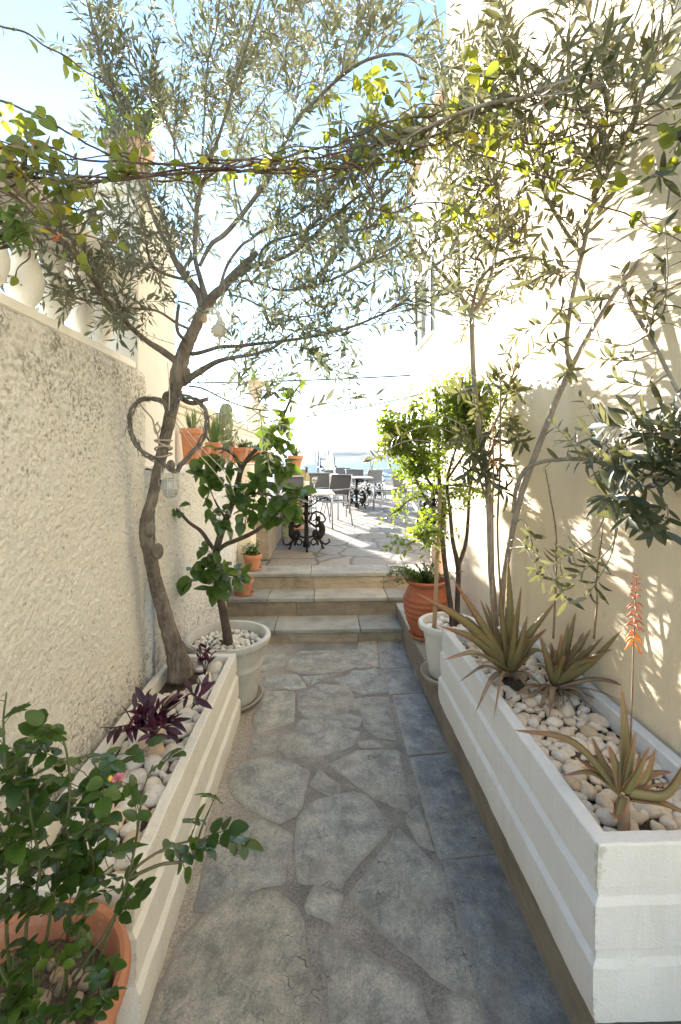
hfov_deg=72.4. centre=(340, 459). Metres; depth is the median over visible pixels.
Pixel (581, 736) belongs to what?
pebble
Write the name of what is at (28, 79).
sky
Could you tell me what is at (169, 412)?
heart wreath
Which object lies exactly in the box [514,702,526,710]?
pebble
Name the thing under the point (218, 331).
hanging dove
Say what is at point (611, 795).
pebble
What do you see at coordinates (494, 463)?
aloe flower spike
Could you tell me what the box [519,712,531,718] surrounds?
pebble
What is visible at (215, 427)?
spiky succulent
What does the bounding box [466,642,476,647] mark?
pebble
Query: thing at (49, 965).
pebble
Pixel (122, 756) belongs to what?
white stone
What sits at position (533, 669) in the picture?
pebble
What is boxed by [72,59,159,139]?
fern
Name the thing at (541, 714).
pebble
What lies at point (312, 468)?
boat
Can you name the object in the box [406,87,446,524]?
white house
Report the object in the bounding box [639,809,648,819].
pebble
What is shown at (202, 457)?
guy string
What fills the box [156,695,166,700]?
white stone
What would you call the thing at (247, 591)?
flower pot
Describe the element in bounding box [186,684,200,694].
white stone
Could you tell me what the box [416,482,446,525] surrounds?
iron table
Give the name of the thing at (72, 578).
garden wall
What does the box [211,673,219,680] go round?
white stone
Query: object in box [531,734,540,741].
pebble
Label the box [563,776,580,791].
pebble
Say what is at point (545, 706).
pebble
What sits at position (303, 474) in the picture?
brick pillar
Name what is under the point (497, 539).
dry stalk
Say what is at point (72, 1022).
pebble
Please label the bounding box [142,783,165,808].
white stone
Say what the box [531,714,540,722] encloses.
pebble
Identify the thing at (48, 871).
white stone
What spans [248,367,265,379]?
urn plant
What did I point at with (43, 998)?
pebble
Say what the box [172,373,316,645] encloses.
broad leaved shrub
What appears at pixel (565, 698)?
pebble
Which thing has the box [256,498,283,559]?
bed wall
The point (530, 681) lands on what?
pebble
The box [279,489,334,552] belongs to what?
iron table
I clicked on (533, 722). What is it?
pebble
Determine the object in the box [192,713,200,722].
white stone
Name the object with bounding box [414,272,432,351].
window
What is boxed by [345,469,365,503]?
terrace chair
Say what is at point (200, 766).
planter box
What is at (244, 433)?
parapet wall
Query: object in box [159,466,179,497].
glass lantern
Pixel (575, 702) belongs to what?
pebble
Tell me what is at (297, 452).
flowering plant
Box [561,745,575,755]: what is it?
pebble
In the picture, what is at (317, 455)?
street lamp
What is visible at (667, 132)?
climbing vine
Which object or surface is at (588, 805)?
pebble
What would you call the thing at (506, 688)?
pebble
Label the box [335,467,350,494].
terrace chair
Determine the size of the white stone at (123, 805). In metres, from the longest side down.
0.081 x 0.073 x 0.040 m
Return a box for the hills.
[274,449,405,459]
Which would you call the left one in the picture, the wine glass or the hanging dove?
the hanging dove
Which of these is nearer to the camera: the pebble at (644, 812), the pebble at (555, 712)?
the pebble at (644, 812)
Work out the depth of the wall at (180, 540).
2.99 m
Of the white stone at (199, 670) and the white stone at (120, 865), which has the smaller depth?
the white stone at (120, 865)
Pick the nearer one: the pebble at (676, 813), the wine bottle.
the pebble at (676, 813)
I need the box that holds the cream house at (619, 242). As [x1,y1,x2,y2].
[446,0,680,757]
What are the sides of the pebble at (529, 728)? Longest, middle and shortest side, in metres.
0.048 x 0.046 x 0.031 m
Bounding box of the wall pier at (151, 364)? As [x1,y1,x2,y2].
[77,179,179,465]
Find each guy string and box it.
[175,422,229,494]
[177,418,234,495]
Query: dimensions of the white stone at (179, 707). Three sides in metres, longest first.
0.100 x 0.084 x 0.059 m
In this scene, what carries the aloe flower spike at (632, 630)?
attached to the aloe plant at (618, 778)
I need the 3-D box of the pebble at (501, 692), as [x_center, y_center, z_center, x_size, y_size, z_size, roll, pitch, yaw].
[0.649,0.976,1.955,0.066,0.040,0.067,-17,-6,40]
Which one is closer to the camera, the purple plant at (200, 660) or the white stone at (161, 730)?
the white stone at (161, 730)
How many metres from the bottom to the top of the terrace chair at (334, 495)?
0.894 m
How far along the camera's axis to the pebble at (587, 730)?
1.66 m
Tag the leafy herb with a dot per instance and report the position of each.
(424, 576)
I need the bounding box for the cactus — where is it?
[217,403,234,441]
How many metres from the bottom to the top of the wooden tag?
0.081 m
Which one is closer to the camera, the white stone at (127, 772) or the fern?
the white stone at (127, 772)
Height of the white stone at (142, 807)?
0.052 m
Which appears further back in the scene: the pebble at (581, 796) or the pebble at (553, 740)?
the pebble at (553, 740)
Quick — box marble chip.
[248,634,256,639]
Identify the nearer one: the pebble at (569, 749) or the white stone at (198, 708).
the pebble at (569, 749)
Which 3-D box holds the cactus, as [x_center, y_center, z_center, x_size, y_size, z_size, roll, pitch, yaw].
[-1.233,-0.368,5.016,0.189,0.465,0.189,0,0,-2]
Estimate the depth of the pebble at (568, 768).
1.44 m
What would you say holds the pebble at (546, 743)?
in the planter box at (609, 903)
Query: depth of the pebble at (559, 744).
1.59 m
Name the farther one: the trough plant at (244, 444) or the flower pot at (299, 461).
the flower pot at (299, 461)
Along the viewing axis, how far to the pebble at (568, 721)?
1.73 m
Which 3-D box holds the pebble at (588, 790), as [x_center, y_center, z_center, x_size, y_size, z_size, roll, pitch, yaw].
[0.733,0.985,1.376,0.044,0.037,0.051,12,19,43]
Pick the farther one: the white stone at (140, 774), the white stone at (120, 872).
the white stone at (140, 774)
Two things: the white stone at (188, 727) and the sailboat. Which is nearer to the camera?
the white stone at (188, 727)
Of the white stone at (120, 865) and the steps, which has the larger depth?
the steps
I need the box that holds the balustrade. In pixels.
[0,150,136,368]
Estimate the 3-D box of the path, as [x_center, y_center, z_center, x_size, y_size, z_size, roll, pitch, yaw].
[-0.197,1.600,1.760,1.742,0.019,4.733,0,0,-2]
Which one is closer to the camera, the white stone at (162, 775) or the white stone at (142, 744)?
the white stone at (162, 775)
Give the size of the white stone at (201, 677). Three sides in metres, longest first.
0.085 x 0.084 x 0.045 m
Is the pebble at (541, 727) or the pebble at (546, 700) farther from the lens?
the pebble at (546, 700)
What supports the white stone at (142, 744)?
in the planter box at (200, 766)
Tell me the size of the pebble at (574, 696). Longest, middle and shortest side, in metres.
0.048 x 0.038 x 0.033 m
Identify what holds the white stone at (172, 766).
in the planter box at (200, 766)
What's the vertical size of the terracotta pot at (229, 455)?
0.220 m
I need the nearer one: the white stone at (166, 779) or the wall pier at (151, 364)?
the white stone at (166, 779)
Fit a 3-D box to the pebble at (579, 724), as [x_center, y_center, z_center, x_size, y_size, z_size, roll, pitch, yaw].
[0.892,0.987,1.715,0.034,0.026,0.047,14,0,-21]
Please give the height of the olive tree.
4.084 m
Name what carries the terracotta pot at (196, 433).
on the wall at (180, 540)
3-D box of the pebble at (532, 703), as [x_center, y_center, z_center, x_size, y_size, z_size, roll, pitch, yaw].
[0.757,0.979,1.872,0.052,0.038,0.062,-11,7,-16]
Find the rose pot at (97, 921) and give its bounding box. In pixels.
[0,899,130,1023]
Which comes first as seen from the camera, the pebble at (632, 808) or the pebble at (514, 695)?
the pebble at (632, 808)
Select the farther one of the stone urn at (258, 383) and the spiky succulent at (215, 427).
the stone urn at (258, 383)
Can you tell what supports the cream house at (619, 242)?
on the ground
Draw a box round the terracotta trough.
[233,447,253,462]
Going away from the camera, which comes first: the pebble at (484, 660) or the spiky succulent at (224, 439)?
the pebble at (484, 660)
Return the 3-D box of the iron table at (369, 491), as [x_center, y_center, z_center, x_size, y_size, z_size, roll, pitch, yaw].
[1.015,0.796,13.949,0.680,0.758,0.680,0,0,-4]
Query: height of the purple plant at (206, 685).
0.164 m
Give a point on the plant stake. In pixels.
(435, 598)
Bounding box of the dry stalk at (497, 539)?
[496,370,503,611]
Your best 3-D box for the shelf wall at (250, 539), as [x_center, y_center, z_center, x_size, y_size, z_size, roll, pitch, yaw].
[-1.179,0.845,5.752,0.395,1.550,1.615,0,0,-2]
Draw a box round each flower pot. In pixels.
[235,576,253,596]
[243,552,261,571]
[288,456,302,467]
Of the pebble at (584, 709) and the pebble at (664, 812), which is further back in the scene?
the pebble at (584, 709)
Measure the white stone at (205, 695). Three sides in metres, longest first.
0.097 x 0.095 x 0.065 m
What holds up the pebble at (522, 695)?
in the planter box at (609, 903)
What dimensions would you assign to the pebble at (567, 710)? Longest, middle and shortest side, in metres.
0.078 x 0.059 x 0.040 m
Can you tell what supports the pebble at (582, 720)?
in the planter box at (609, 903)
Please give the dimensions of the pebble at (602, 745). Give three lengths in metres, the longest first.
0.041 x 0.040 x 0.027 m
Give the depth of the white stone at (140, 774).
1.80 m
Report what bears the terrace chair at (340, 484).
on the terrace
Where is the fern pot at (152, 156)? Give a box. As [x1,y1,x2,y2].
[103,129,155,185]
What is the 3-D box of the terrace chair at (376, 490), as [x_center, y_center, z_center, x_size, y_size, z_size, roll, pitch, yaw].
[1.053,0.715,10.742,0.601,0.894,0.556,0,0,6]
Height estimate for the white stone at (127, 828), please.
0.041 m
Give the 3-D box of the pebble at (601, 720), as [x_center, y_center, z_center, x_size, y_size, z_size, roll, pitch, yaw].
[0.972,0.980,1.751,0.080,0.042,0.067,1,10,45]
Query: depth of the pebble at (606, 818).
1.26 m
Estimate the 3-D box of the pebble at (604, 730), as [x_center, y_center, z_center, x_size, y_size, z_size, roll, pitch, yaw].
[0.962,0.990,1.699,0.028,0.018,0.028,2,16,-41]
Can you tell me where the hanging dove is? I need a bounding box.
[210,285,233,346]
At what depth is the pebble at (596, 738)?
1.63 m
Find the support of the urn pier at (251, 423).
on the terrace
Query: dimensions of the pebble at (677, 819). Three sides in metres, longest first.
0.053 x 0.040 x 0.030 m
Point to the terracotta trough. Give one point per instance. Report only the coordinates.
(241, 453)
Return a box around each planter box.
[0,653,240,1023]
[438,626,680,1022]
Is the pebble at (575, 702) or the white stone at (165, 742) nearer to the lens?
the pebble at (575, 702)
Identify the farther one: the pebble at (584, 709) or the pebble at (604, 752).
the pebble at (584, 709)
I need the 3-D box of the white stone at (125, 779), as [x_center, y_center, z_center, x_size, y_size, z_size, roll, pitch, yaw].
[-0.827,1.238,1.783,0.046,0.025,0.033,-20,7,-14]
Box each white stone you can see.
[41,867,53,874]
[67,812,84,829]
[94,807,125,833]
[98,856,115,873]
[111,870,125,873]
[112,852,131,870]
[116,747,132,759]
[116,798,130,809]
[120,820,140,837]
[121,777,127,786]
[122,830,142,842]
[124,770,130,776]
[125,757,146,771]
[126,805,148,822]
[128,730,144,742]
[128,768,146,784]
[138,738,148,751]
[142,776,162,793]
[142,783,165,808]
[144,742,165,756]
[144,754,168,776]
[146,808,154,822]
[154,726,165,733]
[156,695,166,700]
[159,770,167,779]
[161,745,184,761]
[162,731,180,745]
[163,773,171,784]
[165,742,176,749]
[167,709,176,715]
[169,760,177,771]
[175,696,193,711]
[176,708,197,723]
[178,723,192,738]
[182,737,188,744]
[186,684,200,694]
[192,705,203,712]
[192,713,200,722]
[193,690,209,703]
[194,667,202,672]
[197,675,212,685]
[206,661,222,675]
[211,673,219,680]
[437,616,446,623]
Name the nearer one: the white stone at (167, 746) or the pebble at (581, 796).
the pebble at (581, 796)
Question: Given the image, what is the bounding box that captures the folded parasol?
[326,448,334,472]
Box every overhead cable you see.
[189,375,409,383]
[265,393,422,422]
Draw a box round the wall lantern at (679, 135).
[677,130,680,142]
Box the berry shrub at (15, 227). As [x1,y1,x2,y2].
[0,201,62,256]
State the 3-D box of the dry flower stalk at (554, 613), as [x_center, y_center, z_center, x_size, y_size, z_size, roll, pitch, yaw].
[0.876,0.394,1.935,0.062,0.706,0.018,0,0,-2]
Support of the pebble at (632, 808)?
in the planter box at (609, 903)
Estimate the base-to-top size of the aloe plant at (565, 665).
0.359 m
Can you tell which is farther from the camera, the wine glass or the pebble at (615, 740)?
the wine glass
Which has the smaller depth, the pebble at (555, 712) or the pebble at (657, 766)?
the pebble at (657, 766)
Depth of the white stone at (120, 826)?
1.56 m
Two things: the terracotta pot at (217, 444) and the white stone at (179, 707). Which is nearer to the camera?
the white stone at (179, 707)
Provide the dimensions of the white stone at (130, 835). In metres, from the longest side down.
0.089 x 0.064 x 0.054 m
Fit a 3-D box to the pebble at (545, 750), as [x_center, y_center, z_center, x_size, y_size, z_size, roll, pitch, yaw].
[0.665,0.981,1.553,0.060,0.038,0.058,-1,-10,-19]
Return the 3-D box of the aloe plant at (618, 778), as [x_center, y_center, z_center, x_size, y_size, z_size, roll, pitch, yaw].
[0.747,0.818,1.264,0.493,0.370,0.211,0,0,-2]
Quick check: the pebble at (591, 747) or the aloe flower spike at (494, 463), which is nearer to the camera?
the pebble at (591, 747)
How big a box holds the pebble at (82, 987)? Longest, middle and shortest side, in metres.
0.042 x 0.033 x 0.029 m
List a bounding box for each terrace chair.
[272,476,316,539]
[308,472,338,520]
[309,474,352,528]
[319,472,349,516]
[323,470,352,506]
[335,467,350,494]
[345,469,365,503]
[358,469,382,502]
[373,472,397,510]
[383,471,403,498]
[390,473,430,524]
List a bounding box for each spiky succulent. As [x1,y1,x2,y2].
[199,418,224,441]
[219,425,240,448]
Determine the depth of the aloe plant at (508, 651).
2.02 m
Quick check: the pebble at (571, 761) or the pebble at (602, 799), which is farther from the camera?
the pebble at (571, 761)
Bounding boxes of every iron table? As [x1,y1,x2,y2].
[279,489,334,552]
[344,476,372,508]
[364,473,386,498]
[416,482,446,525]
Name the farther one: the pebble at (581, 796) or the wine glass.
the wine glass
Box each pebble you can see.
[37,989,51,1011]
[46,958,55,971]
[49,966,63,983]
[54,974,72,996]
[61,1018,75,1023]
[71,968,82,981]
[74,991,83,1001]
[77,972,89,991]
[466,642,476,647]
[481,658,489,663]
[481,668,489,674]
[486,673,499,685]
[494,686,503,696]
[502,685,514,692]
[505,691,520,701]
[512,708,520,713]
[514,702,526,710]
[516,714,527,725]
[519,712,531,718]
[520,693,528,699]
[522,697,537,708]
[524,707,534,713]
[524,726,533,734]
[526,659,536,664]
[527,679,534,684]
[527,717,538,728]
[528,665,538,672]
[529,693,543,706]
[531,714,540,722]
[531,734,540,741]
[533,706,543,713]
[535,670,546,676]
[535,674,545,683]
[537,724,548,731]
[538,711,544,718]
[539,746,548,757]
[540,740,551,747]
[542,704,548,713]
[544,697,555,708]
[545,716,563,727]
[546,708,563,719]
[547,737,557,743]
[547,744,558,751]
[548,725,559,732]
[551,749,570,763]
[551,760,562,772]
[554,742,563,748]
[559,695,567,702]
[559,704,575,717]
[560,727,574,736]
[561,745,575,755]
[562,737,588,752]
[562,763,587,782]
[563,717,576,726]
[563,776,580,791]
[565,698,580,707]
[565,759,585,766]
[569,693,579,700]
[574,732,587,740]
[574,791,587,800]
[577,705,589,713]
[577,718,587,723]
[577,721,585,728]
[578,712,588,722]
[580,724,598,737]
[580,783,596,800]
[581,800,593,811]
[585,741,594,754]
[587,713,609,727]
[587,722,601,731]
[587,736,602,742]
[587,809,599,823]
[589,775,600,784]
[593,804,601,811]
[594,785,602,792]
[595,741,605,751]
[595,791,613,808]
[595,807,617,828]
[600,781,609,788]
[601,726,608,733]
[601,749,609,757]
[601,788,617,803]
[603,736,619,745]
[603,826,616,831]
[605,740,619,754]
[607,732,616,736]
[630,803,636,811]
[630,811,647,825]
[630,819,638,830]
[634,803,666,817]
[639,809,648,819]
[642,760,662,779]
[650,820,665,829]
[659,815,677,829]
[662,810,673,818]
[670,788,680,800]
[672,811,680,815]
[673,801,680,810]
[673,815,680,826]
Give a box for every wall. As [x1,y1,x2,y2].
[0,306,146,865]
[144,463,237,684]
[175,399,266,464]
[237,464,268,567]
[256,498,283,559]
[351,481,411,490]
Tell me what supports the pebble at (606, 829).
in the planter box at (609, 903)
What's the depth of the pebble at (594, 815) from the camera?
1.27 m
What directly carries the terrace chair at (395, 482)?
on the terrace
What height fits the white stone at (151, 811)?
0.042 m
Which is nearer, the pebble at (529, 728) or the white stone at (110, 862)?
the white stone at (110, 862)
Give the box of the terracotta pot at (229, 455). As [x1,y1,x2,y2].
[221,443,234,462]
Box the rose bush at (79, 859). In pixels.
[0,692,263,1023]
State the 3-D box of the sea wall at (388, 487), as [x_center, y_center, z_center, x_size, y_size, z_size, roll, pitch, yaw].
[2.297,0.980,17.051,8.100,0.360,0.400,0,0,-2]
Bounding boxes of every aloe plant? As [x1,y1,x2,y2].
[415,559,553,719]
[507,613,620,717]
[515,689,680,830]
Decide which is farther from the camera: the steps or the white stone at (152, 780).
the steps
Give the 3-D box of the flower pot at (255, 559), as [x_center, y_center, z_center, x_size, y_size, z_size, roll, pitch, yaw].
[-0.923,1.077,4.888,0.197,0.165,0.197,0,0,-2]
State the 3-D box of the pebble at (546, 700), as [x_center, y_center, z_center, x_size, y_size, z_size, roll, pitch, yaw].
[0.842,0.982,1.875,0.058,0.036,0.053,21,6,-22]
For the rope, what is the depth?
2.27 m
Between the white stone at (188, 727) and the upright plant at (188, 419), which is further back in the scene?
the upright plant at (188, 419)
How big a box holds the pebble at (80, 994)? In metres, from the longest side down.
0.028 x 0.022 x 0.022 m
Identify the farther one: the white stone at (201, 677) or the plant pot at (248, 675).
the plant pot at (248, 675)
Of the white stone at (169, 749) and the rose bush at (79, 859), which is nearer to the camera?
the rose bush at (79, 859)
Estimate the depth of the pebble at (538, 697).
1.88 m
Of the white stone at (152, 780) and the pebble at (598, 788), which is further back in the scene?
the white stone at (152, 780)
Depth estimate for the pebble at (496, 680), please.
2.05 m
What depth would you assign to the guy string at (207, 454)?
2.49 m
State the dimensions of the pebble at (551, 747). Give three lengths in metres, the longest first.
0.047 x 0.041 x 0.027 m
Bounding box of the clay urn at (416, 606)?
[403,575,447,641]
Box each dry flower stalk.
[545,469,557,638]
[593,526,604,638]
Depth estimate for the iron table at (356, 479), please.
11.00 m
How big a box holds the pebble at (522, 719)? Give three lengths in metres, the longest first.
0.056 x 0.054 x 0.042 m
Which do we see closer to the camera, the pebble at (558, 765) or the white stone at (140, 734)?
the pebble at (558, 765)
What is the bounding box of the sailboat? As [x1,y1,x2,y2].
[317,447,336,467]
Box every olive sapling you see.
[302,0,680,616]
[347,8,556,626]
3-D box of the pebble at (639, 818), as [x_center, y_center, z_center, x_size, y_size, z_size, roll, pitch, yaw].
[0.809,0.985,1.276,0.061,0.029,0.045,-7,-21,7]
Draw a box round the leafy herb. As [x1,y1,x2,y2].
[380,559,465,584]
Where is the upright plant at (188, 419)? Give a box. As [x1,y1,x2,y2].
[184,409,201,427]
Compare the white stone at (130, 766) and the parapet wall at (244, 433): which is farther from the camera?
the parapet wall at (244, 433)
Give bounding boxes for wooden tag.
[201,306,215,322]
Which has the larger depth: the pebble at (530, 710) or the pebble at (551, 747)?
the pebble at (530, 710)
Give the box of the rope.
[135,395,172,457]
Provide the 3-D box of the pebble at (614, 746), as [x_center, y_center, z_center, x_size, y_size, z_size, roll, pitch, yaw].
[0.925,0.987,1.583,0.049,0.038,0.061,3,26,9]
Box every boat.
[304,442,321,472]
[380,461,405,472]
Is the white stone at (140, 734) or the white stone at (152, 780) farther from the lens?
the white stone at (140, 734)
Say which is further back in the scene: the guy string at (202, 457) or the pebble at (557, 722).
the guy string at (202, 457)
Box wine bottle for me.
[304,467,309,485]
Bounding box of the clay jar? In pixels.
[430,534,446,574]
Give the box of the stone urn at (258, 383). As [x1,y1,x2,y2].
[245,380,263,402]
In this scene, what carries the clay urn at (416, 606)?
on the ledge
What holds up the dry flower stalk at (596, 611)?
attached to the aloe plant at (565, 665)
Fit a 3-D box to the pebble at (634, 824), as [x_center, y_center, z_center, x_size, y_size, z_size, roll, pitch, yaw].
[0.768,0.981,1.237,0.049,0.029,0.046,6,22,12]
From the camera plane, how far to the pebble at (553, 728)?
1.68 m
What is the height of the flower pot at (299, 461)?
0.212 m
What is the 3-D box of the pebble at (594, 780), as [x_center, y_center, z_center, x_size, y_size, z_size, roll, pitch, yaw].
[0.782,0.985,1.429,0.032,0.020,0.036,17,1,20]
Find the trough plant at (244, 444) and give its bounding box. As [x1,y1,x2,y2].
[235,439,252,453]
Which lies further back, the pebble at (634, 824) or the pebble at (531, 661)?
the pebble at (531, 661)
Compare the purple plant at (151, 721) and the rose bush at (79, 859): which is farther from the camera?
the purple plant at (151, 721)
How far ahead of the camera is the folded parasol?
16.02 m
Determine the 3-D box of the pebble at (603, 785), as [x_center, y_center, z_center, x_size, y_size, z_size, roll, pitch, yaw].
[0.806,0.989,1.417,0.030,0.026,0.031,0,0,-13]
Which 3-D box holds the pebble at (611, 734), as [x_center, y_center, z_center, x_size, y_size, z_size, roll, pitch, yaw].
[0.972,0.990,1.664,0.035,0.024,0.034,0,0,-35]
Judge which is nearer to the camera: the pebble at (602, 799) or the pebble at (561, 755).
the pebble at (602, 799)
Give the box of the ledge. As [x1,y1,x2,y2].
[396,603,680,1023]
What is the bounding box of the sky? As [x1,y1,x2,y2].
[0,0,446,452]
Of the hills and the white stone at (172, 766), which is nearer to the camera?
the white stone at (172, 766)
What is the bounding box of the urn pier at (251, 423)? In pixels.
[244,403,266,439]
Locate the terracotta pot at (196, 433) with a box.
[179,428,202,464]
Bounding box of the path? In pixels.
[144,641,570,1023]
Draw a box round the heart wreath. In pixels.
[125,362,213,476]
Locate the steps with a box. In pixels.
[227,564,428,642]
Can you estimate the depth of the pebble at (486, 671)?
2.12 m
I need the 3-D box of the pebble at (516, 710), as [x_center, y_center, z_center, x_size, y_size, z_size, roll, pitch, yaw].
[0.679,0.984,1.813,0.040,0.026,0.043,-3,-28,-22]
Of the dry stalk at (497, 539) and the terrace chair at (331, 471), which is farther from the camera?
the terrace chair at (331, 471)
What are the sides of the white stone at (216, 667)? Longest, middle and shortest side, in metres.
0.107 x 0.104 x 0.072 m
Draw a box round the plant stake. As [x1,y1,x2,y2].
[432,489,441,628]
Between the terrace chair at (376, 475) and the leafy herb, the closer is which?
the leafy herb
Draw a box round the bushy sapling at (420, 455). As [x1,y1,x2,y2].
[371,365,507,626]
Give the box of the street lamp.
[317,438,318,472]
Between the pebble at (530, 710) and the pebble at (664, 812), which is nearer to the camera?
the pebble at (664, 812)
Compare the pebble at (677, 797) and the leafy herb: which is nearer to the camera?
the pebble at (677, 797)
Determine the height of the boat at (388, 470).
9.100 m
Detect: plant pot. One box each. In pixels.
[183,620,270,711]
[418,612,477,685]
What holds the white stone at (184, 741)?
in the planter box at (200, 766)
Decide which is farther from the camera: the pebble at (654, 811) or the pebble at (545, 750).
the pebble at (545, 750)
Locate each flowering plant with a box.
[240,538,259,555]
[280,410,312,456]
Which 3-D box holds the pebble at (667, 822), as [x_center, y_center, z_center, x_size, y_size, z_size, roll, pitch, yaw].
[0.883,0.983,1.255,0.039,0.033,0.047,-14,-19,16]
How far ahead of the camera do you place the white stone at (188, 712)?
2.22 m
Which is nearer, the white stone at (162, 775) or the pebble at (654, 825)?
the pebble at (654, 825)
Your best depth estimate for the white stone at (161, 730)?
2.09 m
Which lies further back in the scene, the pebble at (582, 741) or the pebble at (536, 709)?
the pebble at (536, 709)
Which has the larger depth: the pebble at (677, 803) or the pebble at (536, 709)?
the pebble at (536, 709)
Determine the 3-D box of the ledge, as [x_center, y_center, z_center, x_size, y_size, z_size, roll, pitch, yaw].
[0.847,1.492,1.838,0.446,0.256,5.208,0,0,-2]
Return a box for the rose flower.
[108,772,124,782]
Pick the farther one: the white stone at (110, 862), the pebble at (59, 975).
the white stone at (110, 862)
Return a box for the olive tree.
[0,0,538,684]
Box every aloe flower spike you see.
[488,425,498,636]
[624,573,644,796]
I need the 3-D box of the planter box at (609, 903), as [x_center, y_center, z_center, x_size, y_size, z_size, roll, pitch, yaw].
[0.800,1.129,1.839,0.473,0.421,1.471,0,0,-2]
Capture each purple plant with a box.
[101,686,190,744]
[176,672,215,708]
[189,643,227,674]
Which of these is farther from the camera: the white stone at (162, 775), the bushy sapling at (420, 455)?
the bushy sapling at (420, 455)
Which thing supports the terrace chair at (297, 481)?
on the terrace
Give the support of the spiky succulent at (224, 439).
in the terracotta pot at (229, 455)
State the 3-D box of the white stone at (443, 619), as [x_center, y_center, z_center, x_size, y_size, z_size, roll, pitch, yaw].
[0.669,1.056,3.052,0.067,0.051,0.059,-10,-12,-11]
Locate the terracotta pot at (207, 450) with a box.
[201,447,210,455]
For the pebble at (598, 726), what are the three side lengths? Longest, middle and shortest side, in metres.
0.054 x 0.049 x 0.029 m
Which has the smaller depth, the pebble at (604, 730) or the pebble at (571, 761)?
the pebble at (571, 761)
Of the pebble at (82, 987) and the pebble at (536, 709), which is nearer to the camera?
the pebble at (82, 987)
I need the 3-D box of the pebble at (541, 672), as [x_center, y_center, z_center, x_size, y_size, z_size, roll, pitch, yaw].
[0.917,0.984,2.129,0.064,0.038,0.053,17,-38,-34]
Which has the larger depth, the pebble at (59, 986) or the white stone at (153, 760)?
the white stone at (153, 760)
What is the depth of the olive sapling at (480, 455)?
2.17 m
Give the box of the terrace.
[260,491,446,591]
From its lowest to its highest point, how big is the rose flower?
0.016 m
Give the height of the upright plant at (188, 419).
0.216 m
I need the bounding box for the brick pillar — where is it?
[287,468,304,528]
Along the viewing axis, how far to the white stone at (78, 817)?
1.57 m
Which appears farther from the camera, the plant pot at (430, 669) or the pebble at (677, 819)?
the plant pot at (430, 669)
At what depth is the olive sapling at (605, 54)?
1.54 m
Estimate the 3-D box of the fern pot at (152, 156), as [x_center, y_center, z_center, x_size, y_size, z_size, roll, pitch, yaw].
[-1.225,-1.666,2.705,0.282,0.328,0.282,0,0,-2]
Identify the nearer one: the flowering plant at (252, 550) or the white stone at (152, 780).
the white stone at (152, 780)
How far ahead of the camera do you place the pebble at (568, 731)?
1.66 m
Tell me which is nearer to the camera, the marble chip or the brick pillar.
the marble chip
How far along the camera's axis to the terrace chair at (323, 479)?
9.29 m
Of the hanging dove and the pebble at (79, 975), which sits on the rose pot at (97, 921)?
the pebble at (79, 975)
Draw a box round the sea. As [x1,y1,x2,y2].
[269,460,408,497]
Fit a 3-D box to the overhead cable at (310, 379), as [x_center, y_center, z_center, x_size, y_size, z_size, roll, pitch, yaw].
[-1.600,-1.784,10.396,6.426,0.303,0.036,0,0,-5]
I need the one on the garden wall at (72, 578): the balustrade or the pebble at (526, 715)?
the balustrade
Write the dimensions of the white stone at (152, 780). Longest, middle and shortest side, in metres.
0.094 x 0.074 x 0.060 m
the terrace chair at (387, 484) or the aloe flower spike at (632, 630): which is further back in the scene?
the terrace chair at (387, 484)
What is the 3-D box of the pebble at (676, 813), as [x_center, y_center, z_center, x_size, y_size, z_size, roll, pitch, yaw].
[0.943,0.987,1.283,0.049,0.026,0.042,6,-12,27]
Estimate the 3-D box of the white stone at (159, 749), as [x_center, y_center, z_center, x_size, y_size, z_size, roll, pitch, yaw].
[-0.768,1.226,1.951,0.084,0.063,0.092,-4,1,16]
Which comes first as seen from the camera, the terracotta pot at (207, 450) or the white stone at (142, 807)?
the white stone at (142, 807)
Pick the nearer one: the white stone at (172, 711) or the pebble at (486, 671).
the pebble at (486, 671)
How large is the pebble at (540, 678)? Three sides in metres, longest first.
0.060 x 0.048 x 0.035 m
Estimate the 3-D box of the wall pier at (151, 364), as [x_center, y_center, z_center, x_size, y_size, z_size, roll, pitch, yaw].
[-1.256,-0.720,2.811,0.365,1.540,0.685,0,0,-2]
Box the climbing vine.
[0,25,680,285]
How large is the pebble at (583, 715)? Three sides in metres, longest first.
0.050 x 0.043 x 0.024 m
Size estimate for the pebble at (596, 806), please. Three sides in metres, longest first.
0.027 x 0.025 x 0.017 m
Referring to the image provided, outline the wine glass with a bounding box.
[311,476,316,487]
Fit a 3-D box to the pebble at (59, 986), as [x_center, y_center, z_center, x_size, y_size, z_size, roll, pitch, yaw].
[-0.660,1.260,1.109,0.036,0.039,0.040,7,0,0]
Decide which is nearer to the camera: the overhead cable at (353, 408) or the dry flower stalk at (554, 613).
the dry flower stalk at (554, 613)
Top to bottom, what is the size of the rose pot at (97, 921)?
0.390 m
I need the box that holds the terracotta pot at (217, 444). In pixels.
[205,442,222,454]
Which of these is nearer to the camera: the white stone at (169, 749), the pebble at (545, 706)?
the pebble at (545, 706)

